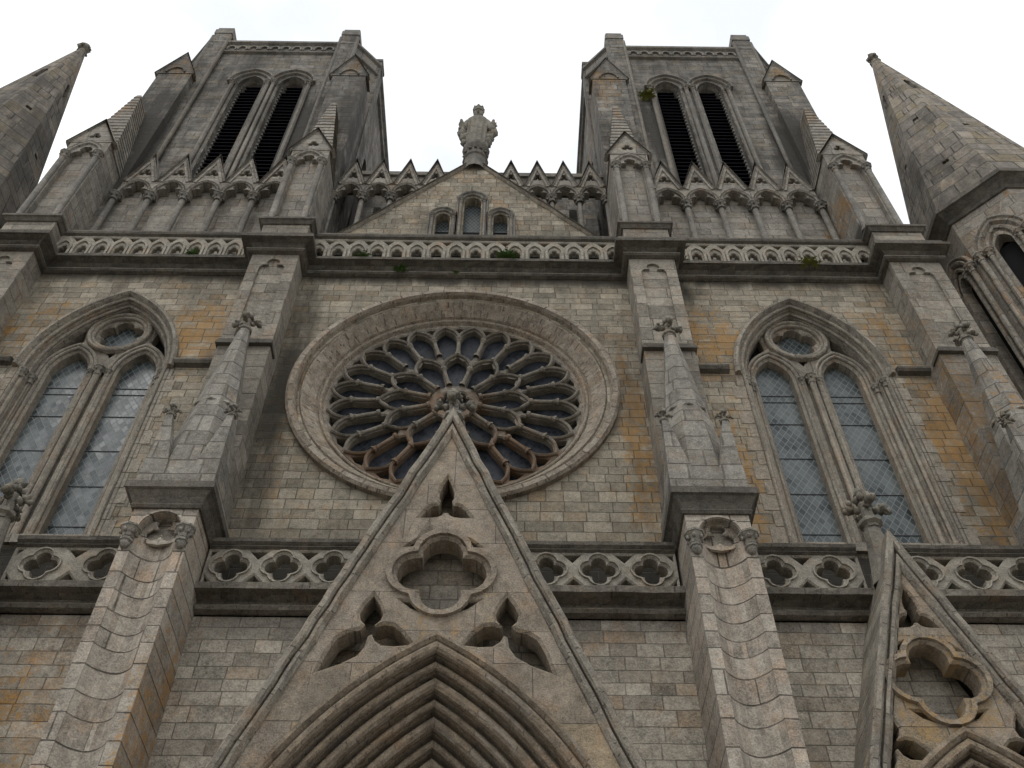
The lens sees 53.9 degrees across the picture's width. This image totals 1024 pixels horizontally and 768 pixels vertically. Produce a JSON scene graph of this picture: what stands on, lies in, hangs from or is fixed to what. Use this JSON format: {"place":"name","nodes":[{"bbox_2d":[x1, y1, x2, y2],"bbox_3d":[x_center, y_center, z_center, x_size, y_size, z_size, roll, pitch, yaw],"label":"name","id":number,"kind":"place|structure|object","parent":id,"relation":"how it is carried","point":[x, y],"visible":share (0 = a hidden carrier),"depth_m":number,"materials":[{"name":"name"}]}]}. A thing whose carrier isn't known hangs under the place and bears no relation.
{"place":"outdoors","nodes":[
{"label":"outdoors","id":0,"kind":"place"},
{"bbox_2d":[0,28,1023,767],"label":"church","id":1,"kind":"structure","parent":0,"point":[598,472],"depth_m":21.04,"materials":[{"name":"grey stone"}]},
{"bbox_2d":[183,247,198,254],"bbox_3d":[-8.199,-3.379,25.736,0.405,0.320,0.315,1,-51,0],"label":"weed","id":2,"kind":"object","parent":1,"relation":"on","point":[193,252],"visible":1,"depth_m":25.70,"materials":[{"name":"green plant"}]},
{"bbox_2d":[352,248,373,256],"bbox_3d":[-3.810,-3.318,25.743,0.543,0.351,0.389,1,-51,0],"label":"weed","id":3,"kind":"object","parent":1,"relation":"on","point":[362,253],"visible":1,"depth_m":25.68,"materials":[{"name":"green plant"}]},
{"bbox_2d":[391,263,408,271],"bbox_3d":[-2.809,-2.911,25.342,0.474,0.294,0.348,1,-51,0],"label":"fern","id":4,"kind":"object","parent":1,"relation":"attached to","point":[399,268],"visible":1,"depth_m":25.39,"materials":[{"name":"green plant"}]},
{"bbox_2d":[285,290,619,500],"bbox_3d":[-1.277,0.268,22.283,7.280,7.280,0.870,1,-51,0],"label":"rose window","id":5,"kind":"structure","parent":1,"relation":"in","point":[367,400],"depth_m":22.64,"materials":[{"name":"stone"}]},
{"bbox_2d":[457,104,497,147],"bbox_3d":[-1.128,-8.422,33.248,1.358,3.040,0.654,1,-51,0],"label":"statue","id":6,"kind":"object","parent":1,"relation":"on","point":[478,125],"visible":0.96,"depth_m":32.88,"materials":[{"name":"stone"}]},
{"bbox_2d":[495,246,520,257],"bbox_3d":[-0.116,-3.302,25.776,0.674,0.485,0.555,33,-58,-24],"label":"fern","id":7,"kind":"object","parent":1,"relation":"on","point":[507,253],"visible":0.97,"depth_m":25.70,"materials":[{"name":"green plant"}]},
{"bbox_2d":[636,87,656,100],"bbox_3d":[4.983,-10.566,36.718,0.693,0.687,0.772,-35,-59,25],"label":"weed","id":8,"kind":"object","parent":1,"relation":"on","point":[648,94],"visible":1,"depth_m":36.62,"materials":[{"name":"green plant"}]},
{"bbox_2d":[796,255,822,268],"bbox_3d":[7.588,-3.092,25.637,0.710,0.467,0.439,-10,-52,8],"label":"weed","id":9,"kind":"object","parent":1,"relation":"on","point":[806,260],"visible":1,"depth_m":25.62,"materials":[{"name":"green plant"}]},
{"bbox_2d":[0,0,1023,223],"label":"sky","id":10,"kind":"structure","parent":0,"point":[519,60],"materials":[{"name":"white"}]}
]}

